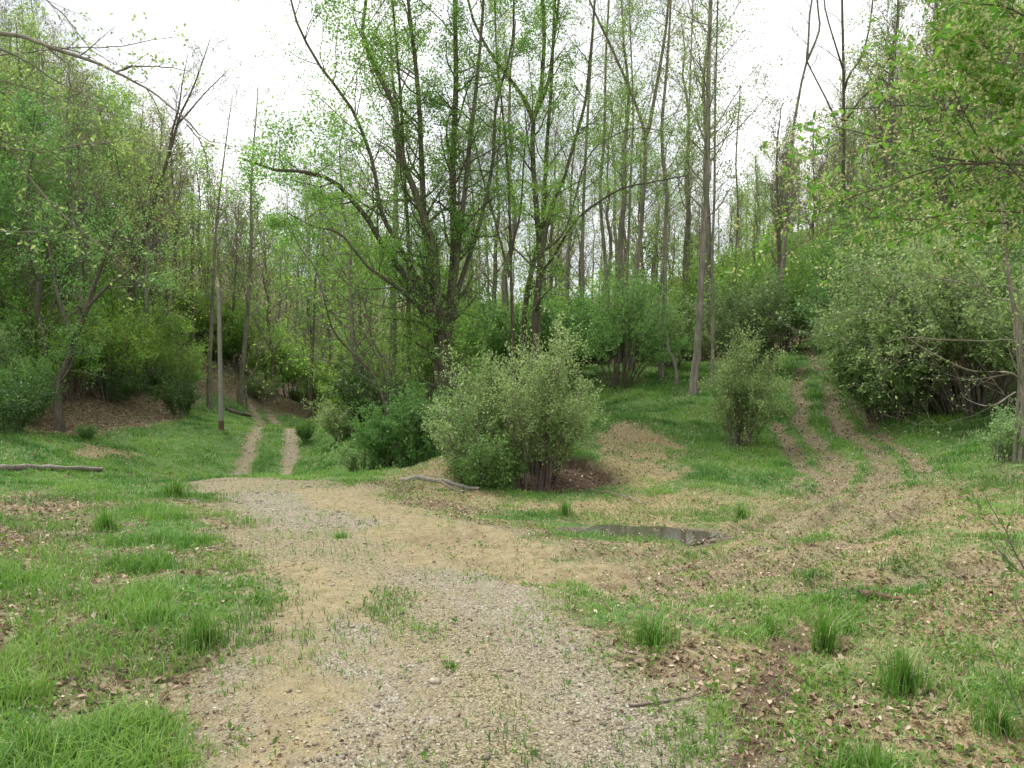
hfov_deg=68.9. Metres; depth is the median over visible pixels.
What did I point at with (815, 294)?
dark thicket
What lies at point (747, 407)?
bush
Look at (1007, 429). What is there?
grey green shrub
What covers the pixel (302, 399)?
green shrub
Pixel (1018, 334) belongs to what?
pale arching tree
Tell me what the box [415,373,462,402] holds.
green shrub
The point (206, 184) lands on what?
leafing tree
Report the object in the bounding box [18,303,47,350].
leafy sapling
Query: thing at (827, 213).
leafing tree
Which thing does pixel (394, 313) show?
tree
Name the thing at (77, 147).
budding tree
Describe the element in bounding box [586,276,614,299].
understory tree
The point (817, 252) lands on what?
leafy sapling
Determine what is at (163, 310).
leafy sapling
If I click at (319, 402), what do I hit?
green shrub
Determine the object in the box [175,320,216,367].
understory tree
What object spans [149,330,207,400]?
leafy sapling
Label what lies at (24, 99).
leafing tree
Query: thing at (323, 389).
leafy sapling
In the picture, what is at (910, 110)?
leafing tree
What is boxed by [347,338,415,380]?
leafy sapling
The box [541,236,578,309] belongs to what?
pale leafing tree
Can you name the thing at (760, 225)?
leafing tree
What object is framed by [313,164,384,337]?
budding tree
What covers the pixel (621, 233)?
tree
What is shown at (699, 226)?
budding tree
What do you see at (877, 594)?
bark slab
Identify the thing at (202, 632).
grass tuft
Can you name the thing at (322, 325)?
leafing tree
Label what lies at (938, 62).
budding tree
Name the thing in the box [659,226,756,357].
leafy sapling
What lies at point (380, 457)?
green shrub
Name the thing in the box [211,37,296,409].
tree
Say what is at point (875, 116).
budding tree
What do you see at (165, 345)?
leafy sapling
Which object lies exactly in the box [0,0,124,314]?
pale leafing tree
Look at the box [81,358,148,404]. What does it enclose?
dark evergreen shrub
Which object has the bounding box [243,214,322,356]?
leafing tree
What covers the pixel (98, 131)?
leafing tree
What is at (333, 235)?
leafing tree
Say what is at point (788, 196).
budding tree
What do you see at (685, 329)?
grey green shrub
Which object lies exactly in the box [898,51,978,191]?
leafing tree
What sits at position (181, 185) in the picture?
budding tree
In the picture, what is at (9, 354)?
grey green shrub
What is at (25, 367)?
green shrub
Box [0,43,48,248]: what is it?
leafing tree
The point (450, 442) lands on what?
side bush
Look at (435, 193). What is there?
budding tree
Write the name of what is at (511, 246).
thin tree
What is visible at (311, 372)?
tree
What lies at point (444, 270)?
understory tree
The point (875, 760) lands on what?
grass tuft
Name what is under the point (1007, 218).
leafy sapling
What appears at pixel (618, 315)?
bush
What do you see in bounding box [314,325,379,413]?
understory tree
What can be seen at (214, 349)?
green shrub
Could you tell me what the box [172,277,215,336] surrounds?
leafy sapling
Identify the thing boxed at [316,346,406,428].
dark evergreen shrub
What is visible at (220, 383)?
wooden pole
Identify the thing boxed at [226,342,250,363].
green shrub
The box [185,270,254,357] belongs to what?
leafy sapling
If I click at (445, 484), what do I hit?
fallen branch
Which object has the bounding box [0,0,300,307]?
overhanging tree
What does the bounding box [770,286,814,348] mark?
grey green shrub
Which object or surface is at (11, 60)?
leafing tree
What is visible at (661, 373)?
slender tree
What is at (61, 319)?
leafy sapling
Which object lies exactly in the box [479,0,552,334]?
tree
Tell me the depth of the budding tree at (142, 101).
62.10 m
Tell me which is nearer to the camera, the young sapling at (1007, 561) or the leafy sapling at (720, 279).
the young sapling at (1007, 561)
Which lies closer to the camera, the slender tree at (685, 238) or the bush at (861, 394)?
the bush at (861, 394)
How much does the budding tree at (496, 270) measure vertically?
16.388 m
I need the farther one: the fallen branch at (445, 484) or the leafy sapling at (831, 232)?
the leafy sapling at (831, 232)
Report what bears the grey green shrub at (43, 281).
on the ground at (332, 683)
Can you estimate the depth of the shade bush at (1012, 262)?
21.28 m
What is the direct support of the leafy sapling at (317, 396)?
on the ground at (332, 683)
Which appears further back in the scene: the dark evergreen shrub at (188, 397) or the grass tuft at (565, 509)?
the dark evergreen shrub at (188, 397)
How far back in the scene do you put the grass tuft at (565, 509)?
10.52 m
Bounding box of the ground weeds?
[0,461,1023,767]
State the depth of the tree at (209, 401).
45.68 m
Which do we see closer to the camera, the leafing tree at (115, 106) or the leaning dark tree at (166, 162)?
the leaning dark tree at (166, 162)
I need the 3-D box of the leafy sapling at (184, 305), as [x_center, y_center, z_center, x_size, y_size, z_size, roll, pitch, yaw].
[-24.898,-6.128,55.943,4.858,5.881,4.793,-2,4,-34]
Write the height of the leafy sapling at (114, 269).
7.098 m
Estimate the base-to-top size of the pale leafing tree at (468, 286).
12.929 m
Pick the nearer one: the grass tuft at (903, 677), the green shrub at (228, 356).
the grass tuft at (903, 677)
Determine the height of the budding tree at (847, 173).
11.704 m
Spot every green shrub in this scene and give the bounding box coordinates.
[0,316,47,386]
[0,348,66,426]
[23,263,63,293]
[75,423,100,440]
[78,315,161,380]
[159,372,182,391]
[197,332,237,362]
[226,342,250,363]
[243,367,284,402]
[287,387,305,401]
[287,388,308,404]
[293,419,318,442]
[303,395,368,441]
[308,393,331,410]
[319,434,390,471]
[334,362,414,420]
[343,395,438,468]
[356,375,487,467]
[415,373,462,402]
[452,289,552,393]
[509,284,612,379]
[557,298,625,364]
[587,351,612,364]
[614,297,684,362]
[617,280,709,367]
[669,280,747,360]
[680,303,731,360]
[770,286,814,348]
[792,270,829,328]
[968,398,1023,460]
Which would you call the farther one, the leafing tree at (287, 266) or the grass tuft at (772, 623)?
the leafing tree at (287, 266)
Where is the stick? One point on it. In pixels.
(643, 703)
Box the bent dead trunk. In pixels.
[667,337,678,384]
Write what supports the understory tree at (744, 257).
on the ground at (332, 683)
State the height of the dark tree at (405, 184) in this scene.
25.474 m
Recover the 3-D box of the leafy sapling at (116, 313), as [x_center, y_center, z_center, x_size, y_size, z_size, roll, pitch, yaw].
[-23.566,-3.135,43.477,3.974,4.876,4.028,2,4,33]
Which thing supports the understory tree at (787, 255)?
on the ground at (332, 683)
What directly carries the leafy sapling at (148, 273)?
on the ground at (332, 683)
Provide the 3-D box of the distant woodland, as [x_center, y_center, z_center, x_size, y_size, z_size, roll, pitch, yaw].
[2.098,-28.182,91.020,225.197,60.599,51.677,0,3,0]
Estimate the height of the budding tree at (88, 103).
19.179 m
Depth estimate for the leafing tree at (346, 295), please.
40.12 m
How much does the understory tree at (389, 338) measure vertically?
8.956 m
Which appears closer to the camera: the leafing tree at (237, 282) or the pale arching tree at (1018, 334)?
the pale arching tree at (1018, 334)
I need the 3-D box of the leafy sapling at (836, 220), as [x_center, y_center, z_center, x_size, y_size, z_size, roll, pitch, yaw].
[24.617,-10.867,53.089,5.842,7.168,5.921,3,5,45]
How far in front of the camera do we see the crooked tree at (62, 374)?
29.75 m
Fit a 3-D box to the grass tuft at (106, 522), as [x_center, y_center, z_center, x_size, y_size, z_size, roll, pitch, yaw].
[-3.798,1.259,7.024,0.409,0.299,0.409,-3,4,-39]
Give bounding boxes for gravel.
[156,463,980,767]
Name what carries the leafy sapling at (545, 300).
on the ground at (332, 683)
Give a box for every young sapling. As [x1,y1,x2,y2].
[944,572,1023,730]
[956,457,1023,588]
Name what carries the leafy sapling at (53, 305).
on the ground at (332, 683)
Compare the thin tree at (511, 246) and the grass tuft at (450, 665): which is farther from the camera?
the thin tree at (511, 246)
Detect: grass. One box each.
[0,337,1023,767]
[0,368,1023,767]
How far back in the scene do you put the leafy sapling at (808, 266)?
49.02 m
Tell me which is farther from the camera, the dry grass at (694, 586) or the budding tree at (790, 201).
the budding tree at (790, 201)
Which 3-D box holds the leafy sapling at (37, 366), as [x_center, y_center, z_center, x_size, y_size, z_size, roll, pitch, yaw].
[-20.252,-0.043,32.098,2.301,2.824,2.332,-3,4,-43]
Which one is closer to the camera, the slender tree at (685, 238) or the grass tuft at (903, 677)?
the grass tuft at (903, 677)
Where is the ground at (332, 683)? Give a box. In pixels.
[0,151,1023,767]
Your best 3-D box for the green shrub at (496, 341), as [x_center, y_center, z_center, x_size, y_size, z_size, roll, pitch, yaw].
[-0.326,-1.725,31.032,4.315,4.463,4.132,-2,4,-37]
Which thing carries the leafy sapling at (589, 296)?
on the ground at (332, 683)
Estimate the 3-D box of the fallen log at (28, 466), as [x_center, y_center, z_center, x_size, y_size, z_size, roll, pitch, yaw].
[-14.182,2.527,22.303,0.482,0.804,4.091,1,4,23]
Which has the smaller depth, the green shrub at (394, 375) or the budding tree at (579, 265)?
the green shrub at (394, 375)
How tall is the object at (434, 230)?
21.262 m
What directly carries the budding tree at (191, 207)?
on the ground at (332, 683)
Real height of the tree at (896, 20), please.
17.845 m
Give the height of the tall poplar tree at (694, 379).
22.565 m
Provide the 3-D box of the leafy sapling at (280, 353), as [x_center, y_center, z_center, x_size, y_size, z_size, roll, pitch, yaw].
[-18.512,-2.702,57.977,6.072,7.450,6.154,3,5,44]
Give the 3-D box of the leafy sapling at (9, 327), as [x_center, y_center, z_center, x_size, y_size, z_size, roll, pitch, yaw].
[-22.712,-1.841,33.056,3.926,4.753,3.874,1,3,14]
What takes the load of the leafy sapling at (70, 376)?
on the ground at (332, 683)
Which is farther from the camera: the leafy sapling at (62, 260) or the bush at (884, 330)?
the leafy sapling at (62, 260)
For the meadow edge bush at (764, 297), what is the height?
5.050 m
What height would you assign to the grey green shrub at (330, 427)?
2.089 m
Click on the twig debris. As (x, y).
(577, 539)
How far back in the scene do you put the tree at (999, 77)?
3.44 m
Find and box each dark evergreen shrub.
[0,363,68,433]
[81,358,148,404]
[125,355,170,391]
[141,364,203,415]
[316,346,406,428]
[388,374,496,447]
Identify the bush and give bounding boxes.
[411,340,506,484]
[443,429,538,489]
[448,304,611,492]
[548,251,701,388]
[678,255,807,371]
[697,310,802,446]
[781,244,1005,381]
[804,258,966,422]
[808,184,1023,415]
[899,169,1023,365]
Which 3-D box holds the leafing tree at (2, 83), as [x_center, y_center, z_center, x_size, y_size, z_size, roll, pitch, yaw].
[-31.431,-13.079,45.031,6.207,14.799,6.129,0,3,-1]
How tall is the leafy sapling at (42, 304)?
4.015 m
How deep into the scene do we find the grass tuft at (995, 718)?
3.05 m
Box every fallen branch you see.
[399,475,480,490]
[437,481,464,492]
[583,488,645,503]
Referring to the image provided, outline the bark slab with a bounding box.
[857,590,901,600]
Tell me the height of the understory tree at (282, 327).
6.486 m
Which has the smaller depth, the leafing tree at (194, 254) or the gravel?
the gravel
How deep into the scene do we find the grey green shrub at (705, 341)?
35.47 m
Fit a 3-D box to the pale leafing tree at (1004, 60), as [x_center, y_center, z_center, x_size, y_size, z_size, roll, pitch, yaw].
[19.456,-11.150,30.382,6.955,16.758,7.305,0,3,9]
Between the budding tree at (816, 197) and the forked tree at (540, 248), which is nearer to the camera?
the forked tree at (540, 248)
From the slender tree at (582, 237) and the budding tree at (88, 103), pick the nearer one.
the slender tree at (582, 237)
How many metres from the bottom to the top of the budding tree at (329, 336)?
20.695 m
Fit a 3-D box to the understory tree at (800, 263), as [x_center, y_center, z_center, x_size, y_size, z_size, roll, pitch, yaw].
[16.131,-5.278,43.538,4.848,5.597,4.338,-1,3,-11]
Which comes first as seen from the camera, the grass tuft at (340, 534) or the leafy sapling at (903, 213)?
the grass tuft at (340, 534)
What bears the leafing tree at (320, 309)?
on the ground at (332, 683)
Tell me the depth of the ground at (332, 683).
5.01 m
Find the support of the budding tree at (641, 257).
on the ground at (332, 683)
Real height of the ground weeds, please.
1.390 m
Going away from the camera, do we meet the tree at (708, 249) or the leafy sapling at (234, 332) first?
the tree at (708, 249)
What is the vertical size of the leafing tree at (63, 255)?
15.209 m
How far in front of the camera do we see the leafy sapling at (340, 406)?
51.76 m
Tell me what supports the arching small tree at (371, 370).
on the ground at (332, 683)
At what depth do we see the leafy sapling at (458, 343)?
33.35 m
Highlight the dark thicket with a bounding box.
[792,177,943,332]
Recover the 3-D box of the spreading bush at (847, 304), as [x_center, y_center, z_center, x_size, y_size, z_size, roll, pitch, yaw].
[10.553,-1.870,20.964,5.108,4.641,5.353,0,3,0]
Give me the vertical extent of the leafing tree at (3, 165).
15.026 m
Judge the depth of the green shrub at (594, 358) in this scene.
36.17 m
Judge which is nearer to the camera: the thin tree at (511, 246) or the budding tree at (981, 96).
the thin tree at (511, 246)
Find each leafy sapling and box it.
[0,226,43,336]
[0,281,70,351]
[0,288,40,386]
[0,319,49,377]
[4,206,69,276]
[14,352,66,389]
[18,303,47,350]
[21,250,102,310]
[26,271,96,339]
[26,285,116,378]
[29,309,110,401]
[39,225,100,284]
[39,276,159,402]
[63,216,128,299]
[81,250,184,328]
[91,280,169,351]
[93,289,143,333]
[99,302,164,396]
[117,300,177,365]
[119,250,172,304]
[133,292,183,336]
[148,262,209,339]
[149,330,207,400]
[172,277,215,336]
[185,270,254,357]
[186,305,216,345]
[204,280,280,376]
[232,303,306,394]
[246,342,269,375]
[251,352,293,383]
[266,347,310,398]
[273,321,336,408]
[300,314,388,419]
[303,386,325,409]
[313,346,344,414]
[331,391,349,415]
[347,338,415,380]
[380,300,480,398]
[397,277,488,389]
[499,263,573,365]
[547,274,615,362]
[646,236,740,317]
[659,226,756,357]
[686,217,804,347]
[696,240,794,331]
[747,239,828,351]
[768,250,820,287]
[801,229,838,279]
[806,207,840,266]
[813,161,974,284]
[814,182,877,240]
[818,187,911,257]
[872,172,991,256]
[921,157,1023,256]
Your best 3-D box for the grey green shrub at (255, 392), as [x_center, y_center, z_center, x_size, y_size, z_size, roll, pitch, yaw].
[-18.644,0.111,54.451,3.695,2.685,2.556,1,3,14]
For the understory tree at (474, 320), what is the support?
on the ground at (332, 683)
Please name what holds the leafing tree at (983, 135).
on the ground at (332, 683)
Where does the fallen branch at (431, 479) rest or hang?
on the ground at (332, 683)
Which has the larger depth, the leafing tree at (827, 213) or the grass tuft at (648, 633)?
the leafing tree at (827, 213)
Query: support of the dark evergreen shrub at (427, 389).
on the ground at (332, 683)
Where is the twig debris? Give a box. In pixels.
[3,447,1023,767]
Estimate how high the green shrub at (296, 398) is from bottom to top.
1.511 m
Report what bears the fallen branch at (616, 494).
on the ground at (332, 683)
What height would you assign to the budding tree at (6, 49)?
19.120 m
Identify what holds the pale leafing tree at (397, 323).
on the ground at (332, 683)
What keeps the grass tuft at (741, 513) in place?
on the ground at (332, 683)
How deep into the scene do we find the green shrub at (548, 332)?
30.39 m
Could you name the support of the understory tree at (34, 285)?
on the ground at (332, 683)
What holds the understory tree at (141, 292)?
on the ground at (332, 683)
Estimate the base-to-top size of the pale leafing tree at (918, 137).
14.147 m
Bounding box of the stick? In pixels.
[629,693,699,706]
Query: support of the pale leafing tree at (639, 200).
on the ground at (332, 683)
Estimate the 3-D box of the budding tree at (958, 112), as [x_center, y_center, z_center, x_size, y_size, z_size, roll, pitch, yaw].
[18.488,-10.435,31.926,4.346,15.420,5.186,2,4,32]
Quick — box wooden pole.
[217,286,223,429]
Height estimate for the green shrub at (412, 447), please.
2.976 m
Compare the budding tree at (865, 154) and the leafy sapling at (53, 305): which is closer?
the leafy sapling at (53, 305)
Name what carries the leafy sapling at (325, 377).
on the ground at (332, 683)
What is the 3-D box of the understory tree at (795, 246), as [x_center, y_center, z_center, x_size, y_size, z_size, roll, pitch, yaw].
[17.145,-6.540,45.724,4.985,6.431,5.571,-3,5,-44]
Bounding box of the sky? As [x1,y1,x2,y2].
[0,0,1021,303]
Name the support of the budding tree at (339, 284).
on the ground at (332, 683)
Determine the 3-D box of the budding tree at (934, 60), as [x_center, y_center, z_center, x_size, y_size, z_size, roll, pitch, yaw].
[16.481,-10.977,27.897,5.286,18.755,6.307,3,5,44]
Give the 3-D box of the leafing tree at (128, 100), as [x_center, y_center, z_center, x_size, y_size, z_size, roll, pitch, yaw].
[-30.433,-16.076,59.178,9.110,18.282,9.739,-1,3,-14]
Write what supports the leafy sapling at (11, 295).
on the ground at (332, 683)
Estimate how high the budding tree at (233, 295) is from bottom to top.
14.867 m
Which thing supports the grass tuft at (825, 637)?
on the ground at (332, 683)
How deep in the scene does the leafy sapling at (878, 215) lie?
30.66 m
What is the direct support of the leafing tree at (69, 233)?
on the ground at (332, 683)
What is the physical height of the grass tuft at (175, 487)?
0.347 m
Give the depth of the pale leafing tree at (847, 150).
48.89 m
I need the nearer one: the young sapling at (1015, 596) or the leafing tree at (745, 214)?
the young sapling at (1015, 596)
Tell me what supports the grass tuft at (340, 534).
on the ground at (332, 683)
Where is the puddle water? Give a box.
[576,524,716,544]
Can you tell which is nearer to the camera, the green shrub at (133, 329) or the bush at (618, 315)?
the bush at (618, 315)
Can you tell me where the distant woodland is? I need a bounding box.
[0,0,990,372]
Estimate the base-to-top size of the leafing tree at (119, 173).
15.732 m
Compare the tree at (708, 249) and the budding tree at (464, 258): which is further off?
the budding tree at (464, 258)
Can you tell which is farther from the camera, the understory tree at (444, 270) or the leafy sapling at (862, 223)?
the leafy sapling at (862, 223)
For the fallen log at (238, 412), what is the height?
0.811 m
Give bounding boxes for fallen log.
[0,463,103,470]
[225,407,251,416]
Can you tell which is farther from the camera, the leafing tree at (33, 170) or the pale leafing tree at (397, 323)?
the leafing tree at (33, 170)
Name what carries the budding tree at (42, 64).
on the ground at (332, 683)
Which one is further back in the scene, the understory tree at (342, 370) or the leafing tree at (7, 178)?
the understory tree at (342, 370)
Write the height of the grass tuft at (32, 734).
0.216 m
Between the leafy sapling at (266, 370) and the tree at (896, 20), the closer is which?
the tree at (896, 20)
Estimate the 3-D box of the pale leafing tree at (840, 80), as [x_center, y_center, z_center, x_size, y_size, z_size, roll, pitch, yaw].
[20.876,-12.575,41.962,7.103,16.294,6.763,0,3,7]
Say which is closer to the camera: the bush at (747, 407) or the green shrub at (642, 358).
the bush at (747, 407)
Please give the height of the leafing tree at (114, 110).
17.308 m
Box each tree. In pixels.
[0,0,31,151]
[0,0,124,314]
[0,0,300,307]
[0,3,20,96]
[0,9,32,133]
[0,25,45,142]
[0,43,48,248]
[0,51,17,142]
[0,51,50,225]
[0,72,123,370]
[0,96,68,327]
[0,97,90,342]
[0,106,37,240]
[0,144,34,228]
[0,248,20,315]
[1,82,130,333]
[2,0,82,301]
[3,173,204,432]
[3,254,57,315]
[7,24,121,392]
[11,74,125,280]
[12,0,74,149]
[15,103,70,226]
[21,43,149,322]
[34,132,119,304]
[46,59,118,215]
[46,83,85,173]
[55,50,134,199]
[62,62,169,242]
[69,81,126,217]
[74,76,160,265]
[82,116,178,309]
[84,110,216,391]
[85,62,180,252]
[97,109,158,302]
[114,62,180,267]
[115,107,190,296]
[116,116,195,324]
[116,272,187,341]
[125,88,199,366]
[127,8,247,298]
[130,99,180,226]
[135,195,239,359]
[141,138,253,307]
[145,91,212,327]
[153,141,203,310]
[153,313,192,365]
[154,309,233,390]
[166,140,221,286]
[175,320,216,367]
[190,162,459,468]
[192,81,254,409]
[195,181,260,368]
[206,210,284,326]
[208,170,261,363]
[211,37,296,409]
[216,0,582,411]
[235,215,290,398]
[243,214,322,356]
[249,61,425,419]
[251,323,301,396]
[268,177,411,380]
[273,133,359,421]
[275,242,332,404]
[288,230,361,409]
[291,154,362,418]
[302,268,367,368]
[307,191,382,404]
[312,328,388,415]
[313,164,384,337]
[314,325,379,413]
[320,119,387,349]
[341,1,462,400]
[349,235,421,394]
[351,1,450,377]
[351,221,382,362]
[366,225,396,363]
[366,320,418,391]
[377,255,486,399]
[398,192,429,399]
[404,87,493,393]
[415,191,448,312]
[416,0,716,408]
[438,0,576,408]
[438,196,500,313]
[439,49,544,314]
[441,244,499,338]
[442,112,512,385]
[453,291,488,384]
[464,284,543,378]
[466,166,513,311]
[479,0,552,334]
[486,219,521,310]
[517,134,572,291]
[519,85,599,303]
[523,0,651,368]
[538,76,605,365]
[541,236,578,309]
[546,0,650,363]
[550,148,613,298]
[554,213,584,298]
[561,0,681,355]
[579,132,692,294]
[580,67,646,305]
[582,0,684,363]
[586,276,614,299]
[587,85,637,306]
[588,0,794,394]
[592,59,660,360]
[597,105,677,299]
[614,0,742,377]
[615,211,698,362]
[625,0,750,360]
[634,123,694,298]
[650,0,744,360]
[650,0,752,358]
[650,191,692,296]
[651,0,788,385]
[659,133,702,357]
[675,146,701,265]
[682,62,798,314]
[684,150,731,273]
[691,189,730,269]
[714,192,751,266]
[716,184,761,266]
[719,243,769,277]
[723,0,1023,292]
[724,133,831,347]
[729,186,779,268]
[735,163,790,260]
[737,51,1023,471]
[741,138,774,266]
[749,67,827,347]
[749,172,794,270]
[759,0,895,370]
[762,164,804,233]
[762,230,827,284]
[766,146,806,240]
[767,238,805,283]
[785,245,822,330]
[787,88,837,275]
[788,155,841,248]
[792,0,929,295]
[797,112,885,244]
[799,152,832,240]
[806,79,877,215]
[818,120,861,229]
[819,0,933,236]
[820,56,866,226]
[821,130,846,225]
[823,10,944,228]
[823,118,871,245]
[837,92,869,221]
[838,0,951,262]
[849,6,1023,212]
[850,94,893,205]
[859,8,928,220]
[862,23,979,232]
[865,0,1023,251]
[868,53,969,203]
[870,58,916,176]
[876,45,931,197]
[884,0,1023,245]
[886,1,998,207]
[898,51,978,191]
[900,0,1023,256]
[907,5,974,197]
[914,10,1022,215]
[918,1,1023,168]
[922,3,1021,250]
[954,0,1023,189]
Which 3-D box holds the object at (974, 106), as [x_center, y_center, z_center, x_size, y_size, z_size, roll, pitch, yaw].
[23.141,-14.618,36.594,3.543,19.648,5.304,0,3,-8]
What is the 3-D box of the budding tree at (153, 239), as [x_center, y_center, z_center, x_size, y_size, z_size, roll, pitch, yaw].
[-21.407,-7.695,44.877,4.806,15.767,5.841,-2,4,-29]
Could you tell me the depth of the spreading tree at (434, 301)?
24.33 m
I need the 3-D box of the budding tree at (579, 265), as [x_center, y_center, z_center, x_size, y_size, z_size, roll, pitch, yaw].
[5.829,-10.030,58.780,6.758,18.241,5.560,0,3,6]
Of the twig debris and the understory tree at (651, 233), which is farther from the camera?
the understory tree at (651, 233)
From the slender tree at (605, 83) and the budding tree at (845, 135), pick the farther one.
the budding tree at (845, 135)
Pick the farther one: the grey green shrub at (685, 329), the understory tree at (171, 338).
the understory tree at (171, 338)
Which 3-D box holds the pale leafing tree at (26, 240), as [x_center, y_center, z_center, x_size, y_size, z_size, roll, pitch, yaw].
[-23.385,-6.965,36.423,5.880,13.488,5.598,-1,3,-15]
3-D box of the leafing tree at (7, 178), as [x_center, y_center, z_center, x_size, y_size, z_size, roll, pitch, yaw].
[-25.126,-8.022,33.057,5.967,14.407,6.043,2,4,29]
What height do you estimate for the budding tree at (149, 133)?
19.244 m
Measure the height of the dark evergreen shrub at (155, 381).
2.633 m
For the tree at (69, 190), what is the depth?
36.03 m
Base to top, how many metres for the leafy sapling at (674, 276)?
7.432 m
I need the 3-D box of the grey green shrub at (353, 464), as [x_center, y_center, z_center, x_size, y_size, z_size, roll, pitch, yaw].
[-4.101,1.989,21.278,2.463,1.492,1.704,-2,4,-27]
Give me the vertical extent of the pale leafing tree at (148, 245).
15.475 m
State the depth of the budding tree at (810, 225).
53.18 m
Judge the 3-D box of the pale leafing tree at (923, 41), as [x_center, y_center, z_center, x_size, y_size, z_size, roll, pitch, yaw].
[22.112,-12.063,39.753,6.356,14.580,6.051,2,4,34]
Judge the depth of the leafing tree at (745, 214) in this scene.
65.00 m
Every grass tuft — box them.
[0,706,85,766]
[84,504,127,532]
[158,476,190,497]
[161,606,243,654]
[330,530,351,538]
[441,658,460,671]
[556,495,576,515]
[607,605,691,652]
[732,502,749,519]
[741,606,788,637]
[782,594,858,654]
[812,725,939,767]
[831,610,869,636]
[862,636,948,699]
[959,690,1023,744]
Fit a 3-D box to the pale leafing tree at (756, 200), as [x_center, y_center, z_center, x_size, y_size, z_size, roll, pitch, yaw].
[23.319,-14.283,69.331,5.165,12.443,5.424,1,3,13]
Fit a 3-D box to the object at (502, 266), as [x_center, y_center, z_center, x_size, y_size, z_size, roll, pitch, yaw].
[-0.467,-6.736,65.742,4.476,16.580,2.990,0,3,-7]
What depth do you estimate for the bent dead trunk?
26.95 m
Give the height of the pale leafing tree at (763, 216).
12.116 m
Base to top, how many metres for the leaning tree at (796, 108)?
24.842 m
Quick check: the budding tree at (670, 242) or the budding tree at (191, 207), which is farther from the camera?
the budding tree at (191, 207)
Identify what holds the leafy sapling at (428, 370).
on the ground at (332, 683)
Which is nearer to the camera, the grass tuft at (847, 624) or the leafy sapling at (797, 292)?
the grass tuft at (847, 624)
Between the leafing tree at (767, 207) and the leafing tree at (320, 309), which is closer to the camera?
the leafing tree at (767, 207)
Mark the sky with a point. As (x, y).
(245, 20)
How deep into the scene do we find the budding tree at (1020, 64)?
25.16 m
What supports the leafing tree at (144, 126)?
on the ground at (332, 683)
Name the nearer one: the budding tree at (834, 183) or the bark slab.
the bark slab
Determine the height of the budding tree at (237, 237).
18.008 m
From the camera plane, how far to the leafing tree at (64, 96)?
57.47 m
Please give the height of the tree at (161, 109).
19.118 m
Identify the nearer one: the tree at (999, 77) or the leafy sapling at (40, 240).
the tree at (999, 77)
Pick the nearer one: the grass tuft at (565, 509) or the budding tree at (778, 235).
the grass tuft at (565, 509)
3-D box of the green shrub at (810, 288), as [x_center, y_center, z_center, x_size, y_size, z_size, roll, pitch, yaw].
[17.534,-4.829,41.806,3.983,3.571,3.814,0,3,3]
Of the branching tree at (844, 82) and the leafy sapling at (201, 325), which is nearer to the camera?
the branching tree at (844, 82)
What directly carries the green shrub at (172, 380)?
on the ground at (332, 683)
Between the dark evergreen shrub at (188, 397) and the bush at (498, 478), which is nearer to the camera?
the bush at (498, 478)
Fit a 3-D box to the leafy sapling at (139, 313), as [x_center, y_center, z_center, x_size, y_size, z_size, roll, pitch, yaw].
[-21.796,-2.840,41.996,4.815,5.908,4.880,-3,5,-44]
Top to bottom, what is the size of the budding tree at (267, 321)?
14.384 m
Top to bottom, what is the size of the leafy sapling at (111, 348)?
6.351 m
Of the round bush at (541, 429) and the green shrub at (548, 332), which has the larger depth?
the green shrub at (548, 332)
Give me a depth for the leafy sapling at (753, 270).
38.78 m
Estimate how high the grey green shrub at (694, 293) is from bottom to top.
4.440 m
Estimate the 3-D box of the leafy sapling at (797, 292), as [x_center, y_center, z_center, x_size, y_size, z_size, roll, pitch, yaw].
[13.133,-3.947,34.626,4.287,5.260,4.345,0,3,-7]
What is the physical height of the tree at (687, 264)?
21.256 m
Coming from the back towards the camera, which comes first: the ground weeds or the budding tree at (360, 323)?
the budding tree at (360, 323)
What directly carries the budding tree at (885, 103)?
on the ground at (332, 683)
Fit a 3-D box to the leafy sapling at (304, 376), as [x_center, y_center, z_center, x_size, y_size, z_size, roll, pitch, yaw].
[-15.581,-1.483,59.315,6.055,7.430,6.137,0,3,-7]
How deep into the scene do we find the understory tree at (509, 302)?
45.81 m
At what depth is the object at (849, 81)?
61.70 m
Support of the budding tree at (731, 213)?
on the ground at (332, 683)
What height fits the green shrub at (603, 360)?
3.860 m
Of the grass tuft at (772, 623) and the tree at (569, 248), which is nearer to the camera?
the grass tuft at (772, 623)
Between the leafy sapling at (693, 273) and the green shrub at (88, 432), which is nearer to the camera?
the green shrub at (88, 432)

